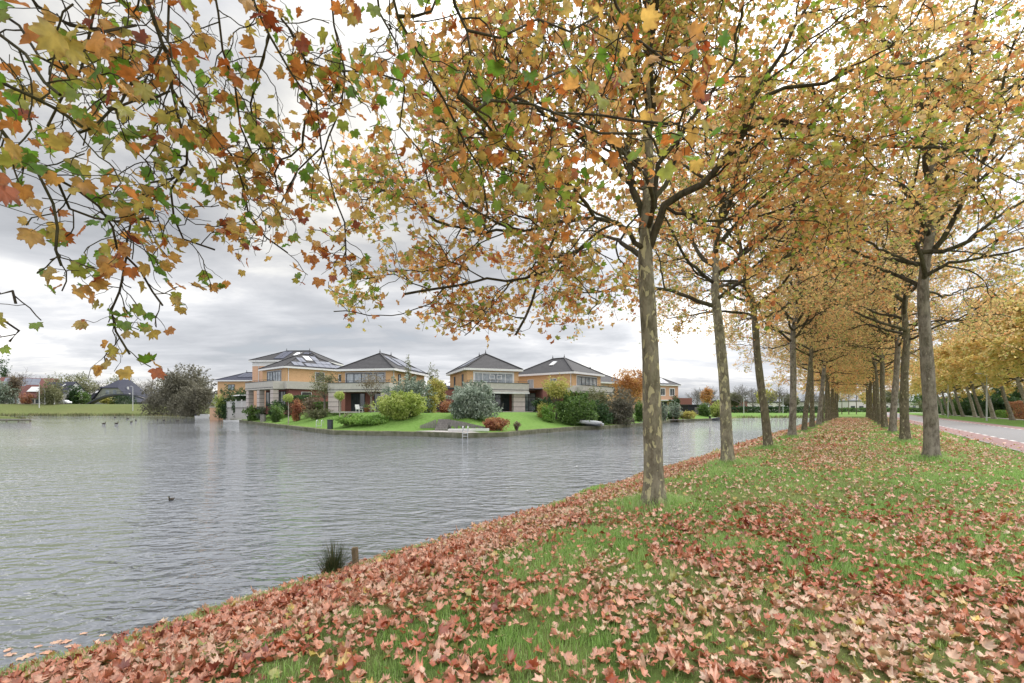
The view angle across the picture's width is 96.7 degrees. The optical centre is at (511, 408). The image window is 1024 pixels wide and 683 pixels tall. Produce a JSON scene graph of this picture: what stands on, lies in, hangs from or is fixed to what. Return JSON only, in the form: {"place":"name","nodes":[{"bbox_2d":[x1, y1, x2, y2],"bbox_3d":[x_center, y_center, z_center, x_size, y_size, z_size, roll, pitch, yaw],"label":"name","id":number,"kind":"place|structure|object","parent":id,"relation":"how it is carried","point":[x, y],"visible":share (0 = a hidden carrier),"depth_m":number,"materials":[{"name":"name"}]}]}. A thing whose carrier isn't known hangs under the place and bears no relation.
{"place":"outdoors","nodes":[
{"label":"outdoors","id":0,"kind":"place"},
{"bbox_2d":[0,416,816,671],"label":"water","id":1,"kind":"structure","parent":0,"point":[100,533],"depth_m":11.90,"materials":[{"name":"grey liquid"}]},
{"bbox_2d":[3,632,104,659],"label":"floating leaves","id":2,"kind":"object","parent":1,"relation":"on","point":[65,641],"visible":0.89,"depth_m":4.41,"materials":[{"name":"brown plant"}]},
{"bbox_2d":[0,412,815,418],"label":"reeds","id":3,"kind":"object","parent":1,"relation":"on","point":[104,414],"visible":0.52,"depth_m":149.22,"materials":[{"name":"green plant"}]},
{"bbox_2d":[0,404,1023,682],"bbox_3d":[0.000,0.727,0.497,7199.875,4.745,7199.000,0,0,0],"label":"ground","id":4,"kind":"structure","parent":0,"point":[528,420],"depth_m":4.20,"materials":[{"name":"green plant"}]},
{"bbox_2d":[0,380,23,403],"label":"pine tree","id":5,"kind":"object","parent":4,"relation":"on","point":[5,399],"visible":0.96,"depth_m":157.86,"materials":[{"name":"green plant"}]},
{"bbox_2d":[3,373,27,403],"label":"tree","id":6,"kind":"object","parent":4,"relation":"on","point":[16,381],"visible":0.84,"depth_m":159.34,"materials":[{"name":"brown plant"}]},
{"bbox_2d":[0,377,58,403],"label":"house","id":7,"kind":"structure","parent":4,"relation":"on","point":[35,381],"depth_m":184.20,"materials":[{"name":"grey tile"}]},
{"bbox_2d":[18,385,49,403],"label":"house","id":8,"kind":"structure","parent":4,"relation":"on","point":[31,389],"depth_m":167.54,"materials":[{"name":"red brick"}]},
{"bbox_2d":[36,378,67,404],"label":"tree","id":9,"kind":"object","parent":4,"relation":"on","point":[53,393],"visible":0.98,"depth_m":162.85,"materials":[{"name":"green plant"}]},
{"bbox_2d":[47,382,87,403],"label":"house","id":10,"kind":"structure","parent":4,"relation":"on","point":[75,384],"depth_m":172.52,"materials":[{"name":"grey tile"}]},
{"bbox_2d":[65,385,82,403],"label":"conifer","id":11,"kind":"object","parent":4,"relation":"on","point":[73,398],"visible":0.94,"depth_m":170.78,"materials":[{"name":"green plant"}]},
{"bbox_2d":[57,371,101,394],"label":"tree","id":12,"kind":"object","parent":4,"relation":"on","point":[89,388],"visible":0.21,"depth_m":205.36,"materials":[{"name":"green plant"}]},
{"bbox_2d":[85,391,144,403],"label":"footbridge","id":13,"kind":"object","parent":4,"relation":"on","point":[98,399],"visible":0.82,"depth_m":169.97,"materials":[{"name":"metal"}]},
{"bbox_2d":[91,379,147,403],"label":"house","id":14,"kind":"structure","parent":4,"relation":"on","point":[125,386],"depth_m":189.41,"materials":[{"name":"grey tile"}]},
{"bbox_2d":[109,395,136,403],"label":"hedge","id":15,"kind":"object","parent":4,"relation":"on","point":[123,400],"visible":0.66,"depth_m":176.88,"materials":[{"name":"green plant"}]},
{"bbox_2d":[137,380,177,415],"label":"willow","id":16,"kind":"object","parent":4,"relation":"on","point":[152,406],"visible":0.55,"depth_m":127.47,"materials":[{"name":"green plant"}]},
{"bbox_2d":[152,362,217,415],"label":"willow","id":17,"kind":"object","parent":4,"relation":"on","point":[173,384],"visible":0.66,"depth_m":122.67,"materials":[{"name":"grey plant"}]},
{"bbox_2d":[172,379,217,417],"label":"willow","id":18,"kind":"object","parent":4,"relation":"on","point":[197,396],"visible":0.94,"depth_m":110.62,"materials":[{"name":"green plant"}]},
{"bbox_2d":[213,384,241,418],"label":"shrub","id":19,"kind":"object","parent":4,"relation":"on","point":[223,409],"visible":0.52,"depth_m":91.67,"materials":[{"name":"green plant"}]},
{"bbox_2d":[214,371,251,397],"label":"house","id":20,"kind":"structure","parent":4,"relation":"on","point":[237,381],"depth_m":99.88,"materials":[{"name":"yellow brick"}]},
{"bbox_2d":[270,403,284,421],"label":"shrub","id":21,"kind":"object","parent":4,"relation":"on","point":[277,414],"visible":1,"depth_m":62.74,"materials":[{"name":"green plant"}]},
{"bbox_2d":[245,352,344,413],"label":"house","id":22,"kind":"structure","parent":4,"relation":"on","point":[282,378],"depth_m":72.09,"materials":[{"name":"yellow brick"}]},
{"bbox_2d":[289,399,306,420],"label":"shrub","id":23,"kind":"object","parent":4,"relation":"on","point":[297,407],"visible":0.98,"depth_m":59.57,"materials":[{"name":"orange plant"}]},
{"bbox_2d":[298,408,334,418],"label":"shrub","id":24,"kind":"object","parent":4,"relation":"on","point":[315,414],"visible":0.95,"depth_m":56.67,"materials":[{"name":"green plant"}]},
{"bbox_2d":[264,536,374,580],"bbox_3d":[-2.499,2.039,6.116,1.579,0.598,1.825,0,0,0],"label":"rush clump","id":25,"kind":"object","parent":4,"relation":"on","point":[334,562],"visible":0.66,"depth_m":6.16,"materials":[{"name":"green plant"}]},
{"bbox_2d":[307,370,340,413],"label":"apple tree","id":26,"kind":"object","parent":4,"relation":"on","point":[325,385],"visible":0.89,"depth_m":58.47,"materials":[{"name":"green plant"}]},
{"bbox_2d":[327,414,391,424],"bbox_3d":[-14.624,1.059,44.227,6.336,1.183,4.865,0,0,0],"label":"shrub","id":27,"kind":"object","parent":4,"relation":"on","point":[365,420],"visible":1,"depth_m":43.14,"materials":[{"name":"green plant"}]},
{"bbox_2d":[0,0,730,379],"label":"plane tree","id":28,"kind":"object","parent":4,"relation":"on","point":[58,42],"visible":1,"depth_m":2.97,"materials":[{"name":"orange plant"}]},
{"bbox_2d":[354,370,389,412],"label":"apple tree","id":29,"kind":"object","parent":4,"relation":"on","point":[372,383],"visible":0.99,"depth_m":52.88,"materials":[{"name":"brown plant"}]},
{"bbox_2d":[328,351,428,412],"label":"house","id":30,"kind":"structure","parent":4,"relation":"on","point":[387,366],"depth_m":59.12,"materials":[{"name":"yellow brick"}]},
{"bbox_2d":[351,393,364,410],"bbox_3d":[-20.250,-0.825,59.884,2.000,2.350,0.089,0,0,11],"label":"glazed door","id":31,"kind":"structure","parent":30,"relation":"in","point":[356,398],"depth_m":59.90,"materials":[{"name":"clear glass"}]},
{"bbox_2d":[345,372,385,381],"bbox_3d":[-18.932,-3.725,58.700,5.670,1.970,0.089,0,0,11],"label":"window","id":32,"kind":"structure","parent":30,"relation":"in","point":[349,376],"depth_m":58.85,"materials":[{"name":"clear glass"}]},
{"bbox_2d":[369,390,427,419],"bbox_3d":[-11.031,-0.348,44.674,5.800,3.096,3.748,0,0,0],"label":"shrub","id":33,"kind":"object","parent":4,"relation":"on","point":[399,405],"visible":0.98,"depth_m":43.82,"materials":[{"name":"green plant"}]},
{"bbox_2d":[380,373,437,412],"bbox_3d":[-11.374,-1.544,49.487,5.792,4.517,5.334,0,0,-35],"label":"shrub","id":34,"kind":"object","parent":4,"relation":"on","point":[416,387],"visible":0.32,"depth_m":48.82,"materials":[{"name":"green plant"}]},
{"bbox_2d":[424,392,439,412],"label":"shrub","id":35,"kind":"object","parent":4,"relation":"on","point":[435,399],"visible":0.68,"depth_m":49.77,"materials":[{"name":"yellow plant"}]},
{"bbox_2d":[423,376,446,410],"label":"tree","id":36,"kind":"object","parent":4,"relation":"on","point":[438,386],"visible":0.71,"depth_m":53.62,"materials":[{"name":"yellow plant"}]},
{"bbox_2d":[435,419,450,430],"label":"garden steps","id":37,"kind":"structure","parent":4,"relation":"on","point":[442,425],"depth_m":40.92,"materials":[{"name":"grey concrete"}]},
{"bbox_2d":[448,419,485,428],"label":"retaining wall","id":38,"kind":"structure","parent":4,"relation":"on","point":[455,424],"depth_m":40.33,"materials":[{"name":"grey stone"}]},
{"bbox_2d":[224,418,711,437],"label":"quay wall","id":39,"kind":"structure","parent":4,"relation":"on","point":[431,434],"depth_m":40.84,"materials":[{"name":"grey concrete"}]},
{"bbox_2d":[225,399,264,419],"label":"fence","id":40,"kind":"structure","parent":39,"relation":"on","point":[240,405],"depth_m":85.10,"materials":[{"name":"silver metal"}]},
{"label":"planter","id":41,"kind":"object","parent":39,"relation":"on","visible":0},
{"bbox_2d":[241,405,259,420],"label":"shrub","id":42,"kind":"object","parent":41,"relation":"in","point":[252,416],"visible":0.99,"depth_m":72.58,"materials":[{"name":"green plant"}]},
{"bbox_2d":[445,377,503,418],"bbox_3d":[-3.829,-0.933,43.566,4.961,4.049,5.165,0,0,-36],"label":"shrub","id":43,"kind":"object","parent":4,"relation":"on","point":[471,401],"visible":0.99,"depth_m":42.46,"materials":[{"name":"green plant"}]},
{"bbox_2d":[426,350,547,411],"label":"house","id":44,"kind":"structure","parent":4,"relation":"on","point":[509,390],"depth_m":59.31,"materials":[{"name":"yellow brick"}]},
{"bbox_2d":[473,371,513,382],"bbox_3d":[-2.339,-3.775,59.178,5.570,1.970,0.089,0,0,-20],"label":"window","id":45,"kind":"structure","parent":44,"relation":"in","point":[477,375],"depth_m":59.22,"materials":[{"name":"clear glass"}]},
{"bbox_2d":[489,394,508,410],"bbox_3d":[-2.563,-0.825,59.737,4.700,2.250,0.089,0,0,-20],"label":"glazed door","id":46,"kind":"structure","parent":44,"relation":"in","point":[500,398],"depth_m":60.21,"materials":[{"name":"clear glass"}]},
{"bbox_2d":[525,393,535,410],"bbox_3d":[2.225,-0.875,61.054,2.000,2.450,0.089,0,0,-20],"label":"glazed door","id":47,"kind":"structure","parent":44,"relation":"in","point":[529,397],"depth_m":61.11,"materials":[{"name":"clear glass"}]},
{"bbox_2d":[482,417,509,430],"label":"shrub","id":48,"kind":"object","parent":4,"relation":"on","point":[498,424],"visible":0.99,"depth_m":39.15,"materials":[{"name":"orange plant"}]},
{"bbox_2d":[0,417,1023,682],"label":"fallen leaves","id":49,"kind":"object","parent":4,"relation":"on","point":[324,593],"visible":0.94,"depth_m":3.92,"materials":[{"name":"brown plant"}]},
{"bbox_2d":[540,402,557,421],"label":"shrub","id":50,"kind":"object","parent":4,"relation":"on","point":[548,415],"visible":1,"depth_m":51.11,"materials":[{"name":"green plant"}]},
{"bbox_2d":[541,373,571,418],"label":"tree","id":51,"kind":"object","parent":4,"relation":"on","point":[554,389],"visible":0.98,"depth_m":52.91,"materials":[{"name":"yellow plant"}]},
{"bbox_2d":[519,355,613,410],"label":"house","id":52,"kind":"structure","parent":4,"relation":"on","point":[581,377],"depth_m":66.24,"materials":[{"name":"yellow brick"}]},
{"bbox_2d":[576,375,596,385],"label":"window","id":53,"kind":"structure","parent":52,"relation":"in","point":[580,379],"depth_m":65.54,"materials":[{"name":"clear glass"}]},
{"bbox_2d":[554,389,599,424],"bbox_3d":[7.487,-0.120,52.717,5.320,4.306,5.239,0,0,0],"label":"shrub","id":54,"kind":"object","parent":4,"relation":"on","point":[572,409],"visible":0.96,"depth_m":51.39,"materials":[{"name":"green plant"}]},
{"bbox_2d":[588,384,610,409],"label":"shrub","id":55,"kind":"object","parent":4,"relation":"on","point":[601,397],"visible":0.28,"depth_m":60.41,"materials":[{"name":"green plant"}]},
{"bbox_2d":[585,399,614,422],"bbox_3d":[10.151,0.298,55.512,4.733,3.264,3.654,0,0,0],"label":"shrub","id":56,"kind":"object","parent":4,"relation":"on","point":[604,415],"visible":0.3,"depth_m":54.60,"materials":[{"name":"green plant"}]},
{"bbox_2d":[589,367,625,407],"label":"house","id":57,"kind":"structure","parent":4,"relation":"on","point":[606,380],"depth_m":83.68,"materials":[{"name":"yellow brick"}]},
{"bbox_2d":[605,385,636,424],"bbox_3d":[13.712,-0.417,57.583,4.096,5.136,4.520,0,0,17],"label":"shrub","id":58,"kind":"object","parent":4,"relation":"on","point":[621,409],"visible":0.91,"depth_m":56.67,"materials":[{"name":"brown plant"}]},
{"bbox_2d":[610,367,641,401],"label":"maple tree","id":59,"kind":"object","parent":4,"relation":"on","point":[633,384],"visible":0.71,"depth_m":72.97,"materials":[{"name":"orange plant"}]},
{"bbox_2d":[633,397,642,421],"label":"shrub","id":60,"kind":"object","parent":4,"relation":"on","point":[638,413],"visible":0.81,"depth_m":65.62,"materials":[{"name":"green plant"}]},
{"bbox_2d":[633,377,691,408],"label":"house","id":61,"kind":"structure","parent":4,"relation":"on","point":[668,388],"depth_m":107.37,"materials":[{"name":"orange brick"}]},
{"bbox_2d":[309,0,1023,507],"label":"plane tree","id":62,"kind":"object","parent":4,"relation":"on","point":[677,18],"visible":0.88,"depth_m":6.61,"materials":[{"name":"orange plant"}]},
{"bbox_2d":[667,401,683,417],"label":"shrub","id":63,"kind":"object","parent":4,"relation":"on","point":[675,412],"visible":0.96,"depth_m":79.53,"materials":[{"name":"plant"}]},
{"bbox_2d":[700,385,713,406],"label":"tree","id":64,"kind":"object","parent":4,"relation":"on","point":[707,395],"visible":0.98,"depth_m":127.46,"materials":[{"name":"orange plant"}]},
{"bbox_2d":[533,0,938,463],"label":"plane tree","id":65,"kind":"object","parent":4,"relation":"on","point":[727,445],"visible":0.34,"depth_m":12.76,"materials":[{"name":"orange plant"}]},
{"bbox_2d":[730,384,758,405],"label":"bare tree","id":66,"kind":"object","parent":4,"relation":"on","point":[742,394],"visible":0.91,"depth_m":169.86,"materials":[{"name":"grey plant"}]},
{"bbox_2d":[632,62,896,446],"bbox_3d":[9.400,-5.190,18.149,8.852,13.918,10.436,0,0,28],"label":"plane tree","id":67,"kind":"object","parent":4,"relation":"on","point":[766,426],"visible":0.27,"depth_m":18.25,"materials":[{"name":"orange plant"}]},
{"bbox_2d":[766,386,789,412],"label":"bare tree","id":68,"kind":"object","parent":4,"relation":"on","point":[780,396],"visible":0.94,"depth_m":165.09,"materials":[{"name":"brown plant"}]},
{"bbox_2d":[731,406,839,412],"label":"hedge","id":69,"kind":"object","parent":4,"relation":"on","point":[756,409],"visible":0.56,"depth_m":166.91,"materials":[{"name":"green plant"}]},
{"bbox_2d":[695,158,902,435],"bbox_3d":[15.153,-5.730,25.585,9.011,14.930,11.409,0,0,-41],"label":"plane tree","id":70,"kind":"object","parent":4,"relation":"on","point":[793,336],"visible":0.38,"depth_m":25.05,"materials":[{"name":"orange plant"}]},
{"bbox_2d":[765,337,871,421],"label":"plane tree","id":71,"kind":"object","parent":4,"relation":"on","point":[825,398],"visible":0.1,"depth_m":54.43,"materials":[{"name":"brown plant"}]},
{"bbox_2d":[739,247,902,431],"bbox_3d":[20.666,-5.221,31.339,8.822,13.957,10.439,0,0,18],"label":"plane tree","id":72,"kind":"object","parent":4,"relation":"on","point":[807,399],"visible":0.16,"depth_m":30.62,"materials":[{"name":"orange plant"}]},
{"bbox_2d":[732,272,909,424],"bbox_3d":[28.284,-6.064,42.002,12.053,15.711,9.443,0,0,-11],"label":"plane tree","id":73,"kind":"object","parent":4,"relation":"on","point":[820,407],"visible":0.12,"depth_m":42.21,"materials":[{"name":"brown plant"}]},
{"bbox_2d":[758,265,887,426],"bbox_3d":[24.093,-5.161,36.634,10.068,13.824,8.107,0,0,-30],"label":"plane tree","id":74,"kind":"object","parent":4,"relation":"on","point":[812,417],"visible":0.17,"depth_m":36.42,"materials":[{"name":"brown plant"}]},
{"bbox_2d":[770,324,892,422],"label":"plane tree","id":75,"kind":"object","parent":4,"relation":"on","point":[831,371],"visible":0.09,"depth_m":48.20,"materials":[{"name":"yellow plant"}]},
{"bbox_2d":[797,365,867,419],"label":"plane tree","id":76,"kind":"object","parent":4,"relation":"on","point":[831,402],"visible":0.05,"depth_m":65.56,"materials":[{"name":"brown plant"}]},
{"bbox_2d":[800,367,869,418],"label":"plane tree","id":77,"kind":"object","parent":4,"relation":"on","point":[842,390],"visible":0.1,"depth_m":72.86,"materials":[{"name":"brown plant"}]},
{"bbox_2d":[803,351,878,419],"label":"plane tree","id":78,"kind":"object","parent":4,"relation":"on","point":[828,398],"visible":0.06,"depth_m":60.27,"materials":[{"name":"brown plant"}]},
{"bbox_2d":[817,327,910,419],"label":"plane tree","id":79,"kind":"object","parent":4,"relation":"on","point":[870,395],"visible":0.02,"depth_m":63.26,"materials":[{"name":"brown plant"}]},
{"bbox_2d":[838,400,889,410],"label":"distant building","id":80,"kind":"structure","parent":4,"relation":"on","point":[852,403],"depth_m":249.21,"materials":[{"name":"white glass"}]},
{"bbox_2d":[829,330,919,419],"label":"plane tree","id":81,"kind":"object","parent":4,"relation":"on","point":[916,372],"visible":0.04,"depth_m":55.37,"materials":[{"name":"brown plant"}]},
{"bbox_2d":[818,298,941,423],"bbox_3d":[34.048,-5.080,43.324,10.226,13.643,8.670,0,0,18],"label":"plane tree","id":82,"kind":"object","parent":4,"relation":"on","point":[874,364],"visible":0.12,"depth_m":42.78,"materials":[{"name":"brown plant"}]},
{"bbox_2d":[838,407,922,411],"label":"hedge","id":83,"kind":"object","parent":4,"relation":"on","point":[863,409],"visible":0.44,"depth_m":198.87,"materials":[{"name":"green plant"}]},
{"bbox_2d":[818,305,948,421],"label":"plane tree","id":84,"kind":"object","parent":4,"relation":"on","point":[875,406],"visible":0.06,"depth_m":48.19,"materials":[{"name":"brown plant"}]},
{"bbox_2d":[802,241,974,427],"bbox_3d":[29.081,-5.715,35.882,10.797,14.896,8.682,0,0,25],"label":"plane tree","id":85,"kind":"object","parent":4,"relation":"on","point":[884,420],"visible":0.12,"depth_m":35.57,"materials":[{"name":"brown plant"}]},
{"bbox_2d":[755,0,1023,458],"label":"plane tree","id":86,"kind":"object","parent":4,"relation":"on","point":[931,429],"visible":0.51,"depth_m":13.68,"materials":[{"name":"brown plant"}]},
{"bbox_2d":[773,187,1018,431],"bbox_3d":[23.748,-5.957,28.369,11.824,15.318,9.292,0,0,-31],"label":"plane tree","id":87,"kind":"object","parent":4,"relation":"on","point":[892,427],"visible":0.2,"depth_m":28.45,"materials":[{"name":"orange plant"}]},
{"bbox_2d":[773,140,1023,440],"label":"plane tree","id":88,"kind":"object","parent":4,"relation":"on","point":[904,428],"visible":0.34,"depth_m":21.59,"materials":[{"name":"orange plant"}]},
{"bbox_2d":[909,357,974,415],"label":"plane tree","id":89,"kind":"object","parent":4,"relation":"on","point":[914,381],"visible":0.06,"depth_m":104.65,"materials":[{"name":"yellow plant"}]},
{"bbox_2d":[913,345,976,416],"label":"plane tree","id":90,"kind":"object","parent":4,"relation":"on","point":[958,404],"visible":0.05,"depth_m":90.14,"materials":[{"name":"brown plant"}]},
{"bbox_2d":[913,344,982,415],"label":"plane tree","id":91,"kind":"object","parent":4,"relation":"on","point":[951,401],"visible":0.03,"depth_m":96.66,"materials":[{"name":"brown plant"}]},
{"bbox_2d":[953,387,991,415],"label":"shrub","id":92,"kind":"object","parent":4,"relation":"on","point":[966,406],"visible":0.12,"depth_m":102.91,"materials":[{"name":"green plant"}]},
{"bbox_2d":[935,341,1011,416],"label":"plane tree","id":93,"kind":"object","parent":4,"relation":"on","point":[974,414],"visible":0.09,"depth_m":82.60,"materials":[{"name":"yellow plant"}]},
{"bbox_2d":[933,343,1015,417],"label":"plane tree","id":94,"kind":"object","parent":4,"relation":"on","point":[948,355],"visible":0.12,"depth_m":76.93,"materials":[{"name":"yellow plant"}]},
{"bbox_2d":[935,312,1023,418],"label":"plane tree","id":95,"kind":"object","parent":4,"relation":"on","point":[955,374],"visible":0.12,"depth_m":71.29,"materials":[{"name":"yellow plant"}]},
{"bbox_2d":[945,325,1023,419],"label":"plane tree","id":96,"kind":"object","parent":4,"relation":"on","point":[966,372],"visible":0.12,"depth_m":62.79,"materials":[{"name":"yellow plant"}]},
{"bbox_2d":[958,312,1023,403],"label":"plane tree","id":97,"kind":"object","parent":4,"relation":"on","point":[972,359],"visible":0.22,"depth_m":58.37,"materials":[{"name":"yellow plant"}]},
{"bbox_2d":[959,284,1023,374],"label":"plane tree","id":98,"kind":"object","parent":4,"relation":"on","point":[988,351],"visible":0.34,"depth_m":49.48,"materials":[{"name":"yellow plant"}]},
{"bbox_2d":[966,383,1021,415],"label":"shrub","id":99,"kind":"object","parent":4,"relation":"on","point":[1015,393],"visible":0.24,"depth_m":92.40,"materials":[{"name":"green plant"}]},
{"bbox_2d":[977,393,1022,416],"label":"shrub","id":100,"kind":"object","parent":4,"relation":"on","point":[998,401],"visible":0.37,"depth_m":83.51,"materials":[{"name":"green plant"}]},
{"bbox_2d":[985,293,1023,378],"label":"plane tree","id":101,"kind":"object","parent":4,"relation":"on","point":[1018,340],"visible":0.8,"depth_m":45.83,"materials":[{"name":"yellow plant"}]},
{"bbox_2d":[1005,400,1023,418],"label":"hedge","id":102,"kind":"object","parent":4,"relation":"on","point":[1018,404],"visible":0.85,"depth_m":69.55,"materials":[{"name":"orange plant"}]},
{"bbox_2d":[0,0,1023,406],"label":"sky","id":103,"kind":"structure","parent":0,"point":[262,312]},
{"bbox_2d":[887,413,1023,442],"bbox_3d":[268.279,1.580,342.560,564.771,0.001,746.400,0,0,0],"label":"road","id":104,"kind":"structure","parent":0,"point":[1016,435],"depth_m":34.34,"materials":[{"name":"grey asphalt"}]},
{"bbox_2d":[887,415,1023,450],"bbox_3d":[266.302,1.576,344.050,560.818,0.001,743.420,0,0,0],"label":"cycle lane","id":105,"kind":"structure","parent":104,"relation":"on","point":[1008,443],"depth_m":24.79,"materials":[{"name":"red asphalt"}]},
{"bbox_2d":[887,412,1023,429],"bbox_3d":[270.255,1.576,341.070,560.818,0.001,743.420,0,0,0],"label":"cycle lane","id":106,"kind":"structure","parent":104,"relation":"on","point":[977,423],"depth_m":47.99,"materials":[{"name":"red asphalt"}]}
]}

